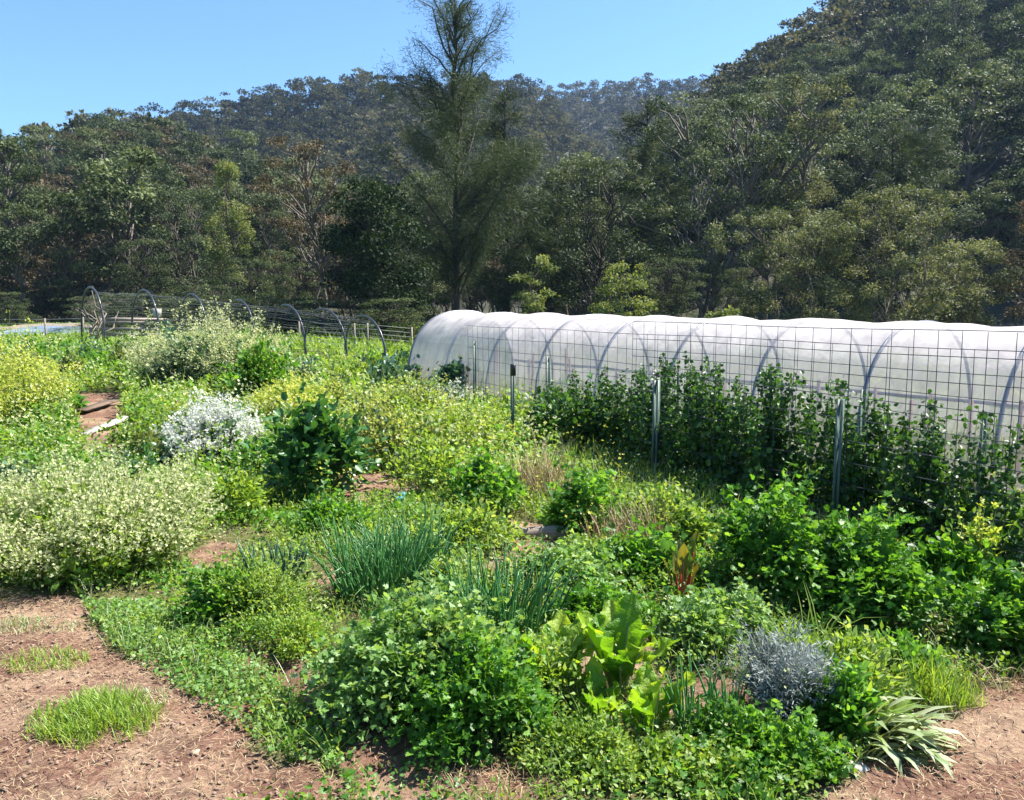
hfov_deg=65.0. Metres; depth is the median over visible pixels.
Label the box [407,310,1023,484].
polytunnel
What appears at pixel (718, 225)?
hill gum
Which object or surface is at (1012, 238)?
gum tree
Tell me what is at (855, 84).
hill gum
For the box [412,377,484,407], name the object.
coriander clump
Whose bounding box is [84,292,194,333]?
gum tree
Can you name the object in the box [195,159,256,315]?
bamboo like tree
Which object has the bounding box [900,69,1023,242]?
hill gum
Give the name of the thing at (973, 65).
hill gum
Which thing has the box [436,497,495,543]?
weed clump
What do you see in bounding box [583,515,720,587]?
weed bush
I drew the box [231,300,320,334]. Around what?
gum tree
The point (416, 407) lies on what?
weed clump
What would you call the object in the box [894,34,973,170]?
hill gum
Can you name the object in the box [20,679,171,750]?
grass tuft
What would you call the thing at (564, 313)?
hill gum
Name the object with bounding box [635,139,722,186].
hill gum
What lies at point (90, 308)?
gum tree
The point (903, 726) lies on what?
wilted leek
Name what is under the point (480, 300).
hill gum
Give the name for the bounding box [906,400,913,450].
garden stake
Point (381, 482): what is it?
log
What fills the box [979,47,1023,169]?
hill gum
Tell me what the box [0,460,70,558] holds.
rocket clump
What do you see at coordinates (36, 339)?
weed clump
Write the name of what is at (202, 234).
hill gum
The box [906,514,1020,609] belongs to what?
leafy bush
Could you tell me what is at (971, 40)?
hill gum
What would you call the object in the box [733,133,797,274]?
hill gum
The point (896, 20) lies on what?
hill gum
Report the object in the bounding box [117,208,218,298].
hill gum
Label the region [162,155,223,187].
hill gum
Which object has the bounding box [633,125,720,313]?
gum tree
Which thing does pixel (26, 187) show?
hill gum
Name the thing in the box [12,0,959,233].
forest
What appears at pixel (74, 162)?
hill gum
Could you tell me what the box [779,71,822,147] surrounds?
hill gum
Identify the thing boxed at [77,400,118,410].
board
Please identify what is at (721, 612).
chervil bush
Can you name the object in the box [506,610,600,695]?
chard plant
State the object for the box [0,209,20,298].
gum tree
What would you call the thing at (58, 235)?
hill gum
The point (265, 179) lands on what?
gum tree
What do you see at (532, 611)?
spring onion clump
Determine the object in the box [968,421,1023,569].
climbing vine
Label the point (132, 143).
hill gum
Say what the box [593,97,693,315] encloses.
sheoak tree
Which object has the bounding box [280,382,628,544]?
weed blossom
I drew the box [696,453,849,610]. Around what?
celery plant
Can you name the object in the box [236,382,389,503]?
kale plant
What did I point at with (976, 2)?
hill gum
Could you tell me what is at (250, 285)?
gum tree
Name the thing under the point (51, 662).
grass tuft
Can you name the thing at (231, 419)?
coriander clump
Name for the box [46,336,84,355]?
weed clump
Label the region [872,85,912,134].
hill gum
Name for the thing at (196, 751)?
stone
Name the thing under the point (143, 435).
weed clump
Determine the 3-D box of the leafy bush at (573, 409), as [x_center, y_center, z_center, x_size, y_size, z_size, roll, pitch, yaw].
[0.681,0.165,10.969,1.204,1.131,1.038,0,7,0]
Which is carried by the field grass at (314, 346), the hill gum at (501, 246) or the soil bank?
the soil bank
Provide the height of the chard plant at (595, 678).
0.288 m
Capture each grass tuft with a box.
[0,613,80,633]
[0,643,90,673]
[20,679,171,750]
[130,686,172,711]
[150,397,213,420]
[425,759,535,799]
[499,422,590,506]
[574,488,679,545]
[753,581,871,666]
[885,639,997,714]
[922,650,1023,698]
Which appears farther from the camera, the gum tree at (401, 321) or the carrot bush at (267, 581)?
the gum tree at (401, 321)
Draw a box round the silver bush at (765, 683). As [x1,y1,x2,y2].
[699,609,846,721]
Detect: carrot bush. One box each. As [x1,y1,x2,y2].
[153,554,267,635]
[191,540,339,644]
[236,591,341,663]
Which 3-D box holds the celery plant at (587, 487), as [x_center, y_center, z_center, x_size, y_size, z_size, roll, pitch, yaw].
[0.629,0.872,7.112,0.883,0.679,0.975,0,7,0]
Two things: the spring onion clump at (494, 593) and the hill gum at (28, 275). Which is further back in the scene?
the hill gum at (28, 275)
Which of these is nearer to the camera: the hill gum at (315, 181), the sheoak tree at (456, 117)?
the sheoak tree at (456, 117)
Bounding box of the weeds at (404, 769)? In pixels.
[327,757,470,799]
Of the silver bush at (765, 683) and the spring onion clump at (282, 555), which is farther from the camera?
the spring onion clump at (282, 555)
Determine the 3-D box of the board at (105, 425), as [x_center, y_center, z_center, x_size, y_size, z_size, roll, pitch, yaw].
[-6.555,0.422,12.907,0.212,0.037,1.207,1,14,13]
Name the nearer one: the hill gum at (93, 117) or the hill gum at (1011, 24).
the hill gum at (1011, 24)
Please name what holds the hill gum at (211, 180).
on the hills
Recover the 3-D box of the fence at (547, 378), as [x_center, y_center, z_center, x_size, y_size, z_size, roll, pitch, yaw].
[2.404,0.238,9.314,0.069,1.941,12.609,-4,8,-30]
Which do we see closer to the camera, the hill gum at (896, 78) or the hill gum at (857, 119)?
the hill gum at (857, 119)
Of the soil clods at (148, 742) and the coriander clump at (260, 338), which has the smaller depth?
the soil clods at (148, 742)
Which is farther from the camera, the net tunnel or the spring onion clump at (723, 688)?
the net tunnel
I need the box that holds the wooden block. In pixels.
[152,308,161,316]
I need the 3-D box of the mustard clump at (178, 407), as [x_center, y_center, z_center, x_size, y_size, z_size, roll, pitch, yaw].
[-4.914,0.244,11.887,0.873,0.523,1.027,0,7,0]
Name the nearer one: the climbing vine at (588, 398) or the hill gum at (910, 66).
the climbing vine at (588, 398)
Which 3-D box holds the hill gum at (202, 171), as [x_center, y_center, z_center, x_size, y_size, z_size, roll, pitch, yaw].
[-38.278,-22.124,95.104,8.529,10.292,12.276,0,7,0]
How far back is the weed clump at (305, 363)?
17.93 m
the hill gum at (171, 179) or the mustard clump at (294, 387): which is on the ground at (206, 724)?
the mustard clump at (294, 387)
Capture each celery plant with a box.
[535,457,630,543]
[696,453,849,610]
[775,490,959,638]
[929,559,1023,657]
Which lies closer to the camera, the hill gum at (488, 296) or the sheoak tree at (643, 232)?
the sheoak tree at (643, 232)
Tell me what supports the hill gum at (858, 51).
on the hills
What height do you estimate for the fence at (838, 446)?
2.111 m
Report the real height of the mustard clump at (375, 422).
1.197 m
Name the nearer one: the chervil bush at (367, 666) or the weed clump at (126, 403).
the chervil bush at (367, 666)
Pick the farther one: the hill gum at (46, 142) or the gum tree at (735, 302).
the hill gum at (46, 142)
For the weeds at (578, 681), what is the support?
on the ground at (206, 724)
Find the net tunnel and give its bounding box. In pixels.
[81,286,385,360]
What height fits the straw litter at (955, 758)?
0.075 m
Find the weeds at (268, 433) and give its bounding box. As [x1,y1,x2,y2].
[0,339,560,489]
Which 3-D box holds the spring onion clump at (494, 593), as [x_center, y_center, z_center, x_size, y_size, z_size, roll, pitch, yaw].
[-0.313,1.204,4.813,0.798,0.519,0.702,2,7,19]
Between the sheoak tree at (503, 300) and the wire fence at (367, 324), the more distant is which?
the sheoak tree at (503, 300)
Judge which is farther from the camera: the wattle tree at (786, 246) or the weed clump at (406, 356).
the wattle tree at (786, 246)
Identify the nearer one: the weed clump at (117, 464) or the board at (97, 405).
the weed clump at (117, 464)
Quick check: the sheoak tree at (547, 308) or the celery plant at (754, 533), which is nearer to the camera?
the celery plant at (754, 533)
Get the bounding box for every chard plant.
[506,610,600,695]
[567,664,586,693]
[577,592,681,699]
[582,656,623,720]
[603,661,695,736]
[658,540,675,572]
[662,530,699,595]
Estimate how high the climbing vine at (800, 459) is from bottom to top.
1.399 m
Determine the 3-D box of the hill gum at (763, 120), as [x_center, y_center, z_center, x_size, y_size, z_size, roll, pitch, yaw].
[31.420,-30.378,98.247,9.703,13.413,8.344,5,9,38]
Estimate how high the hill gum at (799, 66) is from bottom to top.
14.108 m
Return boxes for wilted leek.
[820,671,926,743]
[846,696,970,779]
[846,742,895,779]
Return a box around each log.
[345,480,390,483]
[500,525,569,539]
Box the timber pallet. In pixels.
[102,317,165,338]
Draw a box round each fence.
[5,317,229,337]
[298,321,412,345]
[468,325,1023,522]
[510,321,1023,556]
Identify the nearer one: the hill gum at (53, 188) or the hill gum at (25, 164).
the hill gum at (53, 188)
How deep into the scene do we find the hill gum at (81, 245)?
75.74 m
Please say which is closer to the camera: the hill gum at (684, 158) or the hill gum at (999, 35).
the hill gum at (684, 158)
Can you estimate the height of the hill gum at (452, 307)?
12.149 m
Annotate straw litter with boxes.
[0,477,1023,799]
[0,590,340,799]
[833,684,1023,799]
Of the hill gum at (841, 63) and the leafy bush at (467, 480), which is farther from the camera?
the hill gum at (841, 63)
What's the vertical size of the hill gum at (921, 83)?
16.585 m
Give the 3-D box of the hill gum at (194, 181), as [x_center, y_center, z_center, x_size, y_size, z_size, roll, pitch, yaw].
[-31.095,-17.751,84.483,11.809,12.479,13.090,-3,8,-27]
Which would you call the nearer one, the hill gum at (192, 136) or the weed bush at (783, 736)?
the weed bush at (783, 736)
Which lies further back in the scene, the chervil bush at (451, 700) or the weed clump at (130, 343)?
the weed clump at (130, 343)
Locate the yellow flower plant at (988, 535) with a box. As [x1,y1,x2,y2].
[925,471,1023,589]
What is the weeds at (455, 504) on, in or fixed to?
on the ground at (206, 724)
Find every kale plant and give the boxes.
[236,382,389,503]
[362,350,421,388]
[427,355,469,390]
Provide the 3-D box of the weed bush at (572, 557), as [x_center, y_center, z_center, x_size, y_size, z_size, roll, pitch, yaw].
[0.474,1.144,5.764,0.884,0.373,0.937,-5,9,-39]
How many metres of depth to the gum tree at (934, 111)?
63.71 m
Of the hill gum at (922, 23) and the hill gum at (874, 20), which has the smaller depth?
the hill gum at (922, 23)
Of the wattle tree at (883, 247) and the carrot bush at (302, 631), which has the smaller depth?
the carrot bush at (302, 631)
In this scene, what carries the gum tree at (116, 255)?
on the ground at (206, 724)
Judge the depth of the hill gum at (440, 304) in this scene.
98.24 m
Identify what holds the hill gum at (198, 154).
on the hills
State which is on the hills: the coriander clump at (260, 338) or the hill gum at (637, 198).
the hill gum at (637, 198)
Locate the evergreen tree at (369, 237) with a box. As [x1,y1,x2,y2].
[311,171,439,332]
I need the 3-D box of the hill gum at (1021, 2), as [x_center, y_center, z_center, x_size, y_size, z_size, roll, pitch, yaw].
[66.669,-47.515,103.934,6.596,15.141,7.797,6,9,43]
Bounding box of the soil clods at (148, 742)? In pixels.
[0,595,339,799]
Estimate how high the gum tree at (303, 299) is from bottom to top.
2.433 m
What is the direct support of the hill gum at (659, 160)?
on the hills
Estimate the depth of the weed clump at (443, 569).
5.61 m
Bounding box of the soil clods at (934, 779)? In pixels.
[842,692,1023,799]
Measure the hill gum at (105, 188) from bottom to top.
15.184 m
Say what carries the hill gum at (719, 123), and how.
on the hills
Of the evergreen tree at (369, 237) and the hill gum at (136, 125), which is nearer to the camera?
the evergreen tree at (369, 237)
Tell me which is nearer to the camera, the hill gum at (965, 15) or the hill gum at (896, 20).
the hill gum at (965, 15)
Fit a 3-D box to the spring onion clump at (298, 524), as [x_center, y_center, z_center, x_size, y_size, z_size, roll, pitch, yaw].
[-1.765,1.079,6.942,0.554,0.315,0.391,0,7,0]
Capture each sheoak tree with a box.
[362,0,554,309]
[460,87,564,312]
[516,166,583,313]
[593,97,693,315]
[788,119,981,321]
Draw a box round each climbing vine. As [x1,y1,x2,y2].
[527,377,596,437]
[562,370,625,453]
[592,362,662,462]
[622,351,712,472]
[656,362,750,490]
[697,363,799,498]
[732,370,898,517]
[813,389,960,541]
[874,401,1023,565]
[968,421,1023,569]
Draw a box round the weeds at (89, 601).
[80,594,344,773]
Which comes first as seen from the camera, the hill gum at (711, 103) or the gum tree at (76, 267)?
the gum tree at (76, 267)
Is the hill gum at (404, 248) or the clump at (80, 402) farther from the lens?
the hill gum at (404, 248)
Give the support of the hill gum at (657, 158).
on the hills
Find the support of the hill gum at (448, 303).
on the hills
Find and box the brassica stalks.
[216,325,300,400]
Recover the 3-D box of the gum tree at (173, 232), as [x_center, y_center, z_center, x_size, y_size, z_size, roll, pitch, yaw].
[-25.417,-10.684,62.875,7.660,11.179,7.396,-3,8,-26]
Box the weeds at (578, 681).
[0,397,1023,799]
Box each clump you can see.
[0,311,80,427]
[0,433,227,592]
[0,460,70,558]
[1,343,44,356]
[9,397,80,430]
[12,338,53,352]
[16,331,62,366]
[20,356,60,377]
[27,378,89,411]
[43,342,85,379]
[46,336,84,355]
[53,446,105,485]
[71,330,108,358]
[75,347,112,364]
[84,414,161,458]
[97,338,137,361]
[100,447,136,476]
[101,354,155,380]
[107,339,144,356]
[115,385,169,413]
[115,423,166,461]
[116,449,212,497]
[120,284,272,391]
[123,436,172,483]
[135,437,172,462]
[138,428,211,466]
[150,398,200,424]
[153,388,266,468]
[156,420,180,441]
[202,287,294,388]
[220,434,277,474]
[236,537,318,588]
[244,370,343,420]
[270,342,295,381]
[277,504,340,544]
[287,353,325,382]
[291,512,457,608]
[316,365,369,411]
[318,352,376,378]
[328,381,414,473]
[335,494,474,580]
[344,346,384,377]
[352,348,374,379]
[361,360,459,419]
[376,550,519,628]
[383,389,523,459]
[387,348,409,361]
[388,543,479,600]
[389,392,459,431]
[399,416,448,468]
[407,536,584,634]
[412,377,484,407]
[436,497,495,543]
[515,613,588,705]
[608,477,705,532]
[626,730,754,799]
[661,494,730,553]
[661,645,728,737]
[686,654,756,715]
[862,626,959,689]
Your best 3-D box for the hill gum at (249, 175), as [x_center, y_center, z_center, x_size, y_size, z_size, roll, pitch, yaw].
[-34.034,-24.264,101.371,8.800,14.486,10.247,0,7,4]
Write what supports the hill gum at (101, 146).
on the hills
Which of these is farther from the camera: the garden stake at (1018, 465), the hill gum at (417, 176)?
the hill gum at (417, 176)
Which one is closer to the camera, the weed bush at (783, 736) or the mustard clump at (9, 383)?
the weed bush at (783, 736)
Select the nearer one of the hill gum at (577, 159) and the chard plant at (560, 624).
the chard plant at (560, 624)
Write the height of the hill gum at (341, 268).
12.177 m
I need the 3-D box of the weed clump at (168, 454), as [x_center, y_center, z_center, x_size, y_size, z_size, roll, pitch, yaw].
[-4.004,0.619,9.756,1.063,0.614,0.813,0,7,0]
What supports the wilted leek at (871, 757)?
on the ground at (206, 724)
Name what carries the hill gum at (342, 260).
on the hills
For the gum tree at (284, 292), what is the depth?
51.67 m
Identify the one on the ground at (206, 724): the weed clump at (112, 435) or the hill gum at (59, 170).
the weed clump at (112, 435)
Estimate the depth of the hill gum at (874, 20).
123.92 m
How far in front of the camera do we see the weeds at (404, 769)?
3.37 m
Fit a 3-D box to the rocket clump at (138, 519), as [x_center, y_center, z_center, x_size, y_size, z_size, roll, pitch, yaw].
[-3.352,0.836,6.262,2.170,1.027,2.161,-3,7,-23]
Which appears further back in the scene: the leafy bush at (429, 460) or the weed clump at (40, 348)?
the weed clump at (40, 348)
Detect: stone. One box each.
[189,749,199,754]
[849,758,869,771]
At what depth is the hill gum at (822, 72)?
119.95 m
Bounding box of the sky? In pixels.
[0,0,829,149]
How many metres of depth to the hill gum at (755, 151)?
83.66 m
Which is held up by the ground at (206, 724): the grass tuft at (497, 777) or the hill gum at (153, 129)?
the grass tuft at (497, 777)
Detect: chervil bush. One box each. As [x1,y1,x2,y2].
[290,570,543,746]
[381,618,557,774]
[661,563,780,653]
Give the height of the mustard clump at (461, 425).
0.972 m
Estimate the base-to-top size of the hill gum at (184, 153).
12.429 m
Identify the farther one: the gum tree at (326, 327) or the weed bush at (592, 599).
the gum tree at (326, 327)
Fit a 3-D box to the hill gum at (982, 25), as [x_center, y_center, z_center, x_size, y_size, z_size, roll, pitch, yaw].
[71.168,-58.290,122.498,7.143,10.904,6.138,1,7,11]
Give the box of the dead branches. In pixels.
[77,292,118,338]
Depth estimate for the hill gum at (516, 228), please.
84.12 m
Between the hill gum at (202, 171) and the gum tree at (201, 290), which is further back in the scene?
the hill gum at (202, 171)
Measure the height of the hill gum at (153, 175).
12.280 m
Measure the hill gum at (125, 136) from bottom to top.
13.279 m
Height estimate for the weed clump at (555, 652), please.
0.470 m
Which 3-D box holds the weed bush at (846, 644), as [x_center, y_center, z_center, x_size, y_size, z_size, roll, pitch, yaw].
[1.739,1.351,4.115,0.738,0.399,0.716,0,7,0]
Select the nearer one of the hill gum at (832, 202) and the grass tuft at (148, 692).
the grass tuft at (148, 692)
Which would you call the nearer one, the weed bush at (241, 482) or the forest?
the weed bush at (241, 482)
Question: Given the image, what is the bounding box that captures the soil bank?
[0,323,100,329]
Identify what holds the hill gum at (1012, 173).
on the hills
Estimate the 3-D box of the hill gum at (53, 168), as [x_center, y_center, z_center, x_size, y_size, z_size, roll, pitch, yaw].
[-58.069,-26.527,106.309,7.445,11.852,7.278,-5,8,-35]
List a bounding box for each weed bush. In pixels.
[0,411,88,450]
[0,460,42,491]
[178,459,274,527]
[291,479,381,538]
[407,498,535,555]
[496,695,686,796]
[500,527,625,595]
[547,567,667,636]
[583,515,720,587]
[675,690,854,799]
[777,615,932,711]
[790,647,888,746]
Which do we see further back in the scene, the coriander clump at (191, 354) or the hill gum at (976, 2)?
the hill gum at (976, 2)
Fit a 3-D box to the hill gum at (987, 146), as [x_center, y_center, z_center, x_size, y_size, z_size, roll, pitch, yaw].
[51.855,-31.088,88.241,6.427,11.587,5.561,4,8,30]
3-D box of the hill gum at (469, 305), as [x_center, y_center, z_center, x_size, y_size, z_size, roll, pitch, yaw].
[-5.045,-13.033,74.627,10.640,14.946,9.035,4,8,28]
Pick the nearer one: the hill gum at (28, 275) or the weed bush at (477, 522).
the weed bush at (477, 522)
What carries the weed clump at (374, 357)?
on the ground at (206, 724)
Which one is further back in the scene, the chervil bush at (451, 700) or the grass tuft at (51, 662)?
the grass tuft at (51, 662)
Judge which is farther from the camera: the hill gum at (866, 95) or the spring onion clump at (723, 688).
the hill gum at (866, 95)
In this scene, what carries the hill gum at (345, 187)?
on the hills
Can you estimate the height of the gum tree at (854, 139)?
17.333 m
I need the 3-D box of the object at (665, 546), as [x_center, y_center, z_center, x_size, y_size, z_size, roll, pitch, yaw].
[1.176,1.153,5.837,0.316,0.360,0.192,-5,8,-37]
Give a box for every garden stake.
[872,388,876,439]
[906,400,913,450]
[922,393,932,446]
[966,401,973,460]
[1015,400,1023,480]
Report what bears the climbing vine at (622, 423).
on the ground at (206, 724)
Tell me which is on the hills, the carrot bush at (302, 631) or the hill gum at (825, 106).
the hill gum at (825, 106)
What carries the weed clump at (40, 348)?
on the ground at (206, 724)
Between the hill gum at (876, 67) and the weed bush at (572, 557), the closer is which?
the weed bush at (572, 557)
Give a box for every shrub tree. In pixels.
[506,254,561,313]
[588,260,658,316]
[703,305,740,317]
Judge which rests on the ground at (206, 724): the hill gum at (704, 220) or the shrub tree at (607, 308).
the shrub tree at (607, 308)
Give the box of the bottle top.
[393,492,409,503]
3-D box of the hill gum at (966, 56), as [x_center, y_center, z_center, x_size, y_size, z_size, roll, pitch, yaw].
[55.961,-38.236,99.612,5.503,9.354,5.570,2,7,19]
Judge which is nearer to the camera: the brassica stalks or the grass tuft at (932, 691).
the grass tuft at (932, 691)
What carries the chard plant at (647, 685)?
on the ground at (206, 724)
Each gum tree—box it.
[0,128,63,323]
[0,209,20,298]
[0,280,43,324]
[0,292,41,325]
[8,284,91,322]
[21,196,117,321]
[62,296,164,332]
[81,201,145,314]
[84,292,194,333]
[109,238,188,318]
[132,188,233,317]
[147,298,221,334]
[162,284,234,327]
[173,294,280,334]
[213,257,281,319]
[231,192,309,315]
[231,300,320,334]
[243,136,369,328]
[259,262,326,322]
[259,298,353,333]
[286,300,387,338]
[355,297,433,342]
[368,177,466,318]
[386,249,453,328]
[529,167,630,314]
[532,155,676,315]
[616,90,811,317]
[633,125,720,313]
[635,257,710,317]
[712,267,771,319]
[728,72,859,319]
[773,128,905,300]
[828,102,986,301]
[971,177,1023,296]
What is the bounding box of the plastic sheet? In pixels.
[0,326,95,335]
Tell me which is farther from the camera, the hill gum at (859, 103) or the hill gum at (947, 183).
the hill gum at (859, 103)
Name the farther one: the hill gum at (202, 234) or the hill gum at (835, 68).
the hill gum at (835, 68)
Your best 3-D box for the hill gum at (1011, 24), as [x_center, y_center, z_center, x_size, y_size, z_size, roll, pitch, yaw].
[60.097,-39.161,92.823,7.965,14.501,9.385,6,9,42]
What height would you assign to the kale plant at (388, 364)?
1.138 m
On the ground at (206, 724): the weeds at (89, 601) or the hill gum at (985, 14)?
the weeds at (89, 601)
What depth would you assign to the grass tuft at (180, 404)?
12.09 m
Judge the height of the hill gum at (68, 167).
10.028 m
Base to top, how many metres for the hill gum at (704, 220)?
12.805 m
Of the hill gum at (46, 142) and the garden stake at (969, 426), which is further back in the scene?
the hill gum at (46, 142)
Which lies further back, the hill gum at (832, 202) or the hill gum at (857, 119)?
the hill gum at (857, 119)
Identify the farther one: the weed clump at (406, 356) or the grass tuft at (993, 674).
the weed clump at (406, 356)
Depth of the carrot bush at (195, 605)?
5.04 m
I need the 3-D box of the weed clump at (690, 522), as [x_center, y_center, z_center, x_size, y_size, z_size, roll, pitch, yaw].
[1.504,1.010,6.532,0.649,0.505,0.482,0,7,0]
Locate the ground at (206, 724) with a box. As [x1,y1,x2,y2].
[0,312,1023,799]
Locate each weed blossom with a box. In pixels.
[0,327,560,483]
[1,391,1020,799]
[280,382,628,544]
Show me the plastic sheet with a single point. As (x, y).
(40, 328)
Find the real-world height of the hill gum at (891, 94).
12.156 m
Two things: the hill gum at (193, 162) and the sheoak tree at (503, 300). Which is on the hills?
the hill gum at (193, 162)
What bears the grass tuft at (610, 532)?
on the ground at (206, 724)
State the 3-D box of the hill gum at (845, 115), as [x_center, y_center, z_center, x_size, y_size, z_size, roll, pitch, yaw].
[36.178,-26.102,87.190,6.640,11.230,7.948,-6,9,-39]
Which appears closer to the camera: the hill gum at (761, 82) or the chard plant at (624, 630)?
the chard plant at (624, 630)
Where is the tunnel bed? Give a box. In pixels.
[814,438,1023,491]
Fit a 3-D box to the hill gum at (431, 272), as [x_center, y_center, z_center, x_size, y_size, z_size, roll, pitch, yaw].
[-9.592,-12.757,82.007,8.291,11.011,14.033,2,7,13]
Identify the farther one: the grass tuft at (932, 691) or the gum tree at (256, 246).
the gum tree at (256, 246)
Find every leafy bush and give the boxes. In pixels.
[377,417,483,503]
[426,441,527,513]
[518,372,605,449]
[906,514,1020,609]
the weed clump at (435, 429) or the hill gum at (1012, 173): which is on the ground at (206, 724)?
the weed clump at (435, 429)
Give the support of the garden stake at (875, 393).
on the tunnel bed
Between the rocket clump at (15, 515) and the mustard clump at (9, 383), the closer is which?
the rocket clump at (15, 515)
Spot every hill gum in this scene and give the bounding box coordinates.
[0,160,38,246]
[0,183,53,299]
[0,211,102,322]
[1,145,55,188]
[1,178,108,285]
[6,151,38,187]
[17,123,79,192]
[22,144,81,176]
[22,210,119,304]
[29,173,124,249]
[31,172,95,249]
[33,204,91,321]
[37,146,188,316]
[44,158,72,185]
[46,149,88,188]
[50,152,98,192]
[56,165,110,230]
[63,127,186,197]
[65,125,145,252]
[65,146,116,242]
[73,143,110,158]
[77,113,126,142]
[87,118,147,149]
[87,171,184,316]
[103,157,172,256]
[105,140,147,161]
[113,148,188,276]
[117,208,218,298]
[140,121,195,166]
[143,123,183,163]
[144,116,207,165]
[154,145,211,188]
[159,162,214,236]
[161,169,279,281]
[162,154,208,174]
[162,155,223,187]
[163,200,234,315]
[169,174,216,254]
[171,186,236,300]
[173,191,216,283]
[174,148,215,167]
[187,158,216,175]
[195,184,267,306]
[197,174,247,225]
[201,128,261,192]
[206,147,270,257]
[215,181,242,269]
[219,172,337,288]
[233,179,362,275]
[235,178,342,233]
[239,188,280,266]
[249,214,351,318]
[250,174,340,297]
[260,165,302,269]
[262,198,401,319]
[266,153,333,314]
[308,168,337,180]
[309,202,345,307]
[320,181,401,321]
[334,208,393,321]
[385,208,440,282]
[388,170,465,321]
[391,218,452,318]
[419,173,513,309]
[431,278,450,315]
[433,251,473,310]
[433,293,464,314]
[436,245,517,312]
[444,212,584,313]
[451,204,495,310]
[480,193,528,311]
[498,183,559,295]
[509,224,565,303]
[521,190,609,314]
[544,149,630,311]
[573,216,618,302]
[614,178,669,294]
[616,138,705,309]
[617,127,691,175]
[623,143,704,286]
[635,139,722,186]
[647,220,693,311]
[655,104,726,136]
[665,97,727,133]
[666,163,751,296]
[685,156,763,312]
[694,185,743,282]
[695,117,750,170]
[698,122,774,262]
[704,81,760,126]
[726,95,801,199]
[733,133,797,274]
[736,75,823,166]
[737,130,784,205]
[743,73,810,122]
[750,90,786,131]
[767,80,817,111]
[769,141,850,311]
[772,60,824,147]
[778,173,862,295]
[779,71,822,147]
[779,112,816,154]
[784,40,849,98]
[799,85,838,130]
[803,66,832,109]
[812,106,866,165]
[816,65,858,121]
[816,142,867,224]
[817,53,885,126]
[817,162,860,244]
[819,100,926,284]
[824,49,859,104]
[825,68,868,122]
[829,95,870,164]
[831,111,886,179]
[832,33,882,111]
[852,77,945,176]
[852,82,876,114]
[854,167,963,298]
[861,17,905,93]
[863,47,903,104]
[864,12,936,82]
[872,73,907,112]
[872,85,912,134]
[879,77,934,140]
[887,11,974,122]
[888,57,930,84]
[888,136,963,234]
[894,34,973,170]
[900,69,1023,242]
[903,0,957,70]
[917,73,988,180]
[926,61,1023,201]
[931,0,979,47]
[934,0,988,108]
[942,179,1023,299]
[943,33,984,56]
[947,39,1000,119]
[947,53,980,111]
[954,0,999,48]
[960,58,1015,163]
[968,0,1001,45]
[974,8,1023,100]
[975,0,1022,58]
[977,0,1019,65]
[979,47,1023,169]
[983,168,1023,299]
[987,140,1023,239]
[993,3,1023,90]
[993,75,1023,165]
[1000,0,1023,63]
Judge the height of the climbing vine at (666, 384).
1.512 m
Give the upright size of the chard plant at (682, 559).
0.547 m
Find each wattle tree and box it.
[699,205,874,319]
[808,182,992,322]
[896,237,1023,325]
[993,200,1023,322]
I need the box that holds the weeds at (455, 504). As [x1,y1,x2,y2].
[182,466,697,616]
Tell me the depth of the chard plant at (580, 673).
4.20 m
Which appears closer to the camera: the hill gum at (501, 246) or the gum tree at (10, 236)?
the gum tree at (10, 236)
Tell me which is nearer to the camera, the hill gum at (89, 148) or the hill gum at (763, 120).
the hill gum at (763, 120)
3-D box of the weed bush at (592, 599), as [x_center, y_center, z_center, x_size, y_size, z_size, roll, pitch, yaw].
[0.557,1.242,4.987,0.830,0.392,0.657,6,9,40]
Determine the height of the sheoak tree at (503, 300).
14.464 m
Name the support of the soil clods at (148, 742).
on the ground at (206, 724)
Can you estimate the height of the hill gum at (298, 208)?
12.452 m
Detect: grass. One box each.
[0,321,423,354]
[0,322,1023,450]
[0,388,1023,799]
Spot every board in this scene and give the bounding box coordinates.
[73,416,127,435]
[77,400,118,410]
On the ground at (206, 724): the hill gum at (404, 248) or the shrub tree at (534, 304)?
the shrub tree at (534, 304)
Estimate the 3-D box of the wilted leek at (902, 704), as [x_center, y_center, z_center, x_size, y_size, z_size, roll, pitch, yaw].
[1.682,1.421,3.747,0.563,0.314,0.549,0,7,0]
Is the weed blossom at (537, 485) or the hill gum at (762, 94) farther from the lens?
the hill gum at (762, 94)
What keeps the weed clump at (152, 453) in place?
on the ground at (206, 724)
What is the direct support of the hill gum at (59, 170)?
on the hills
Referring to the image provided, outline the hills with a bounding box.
[0,0,1023,326]
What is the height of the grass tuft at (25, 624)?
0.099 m
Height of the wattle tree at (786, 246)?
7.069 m
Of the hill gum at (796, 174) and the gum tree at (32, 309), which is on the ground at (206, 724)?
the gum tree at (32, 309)

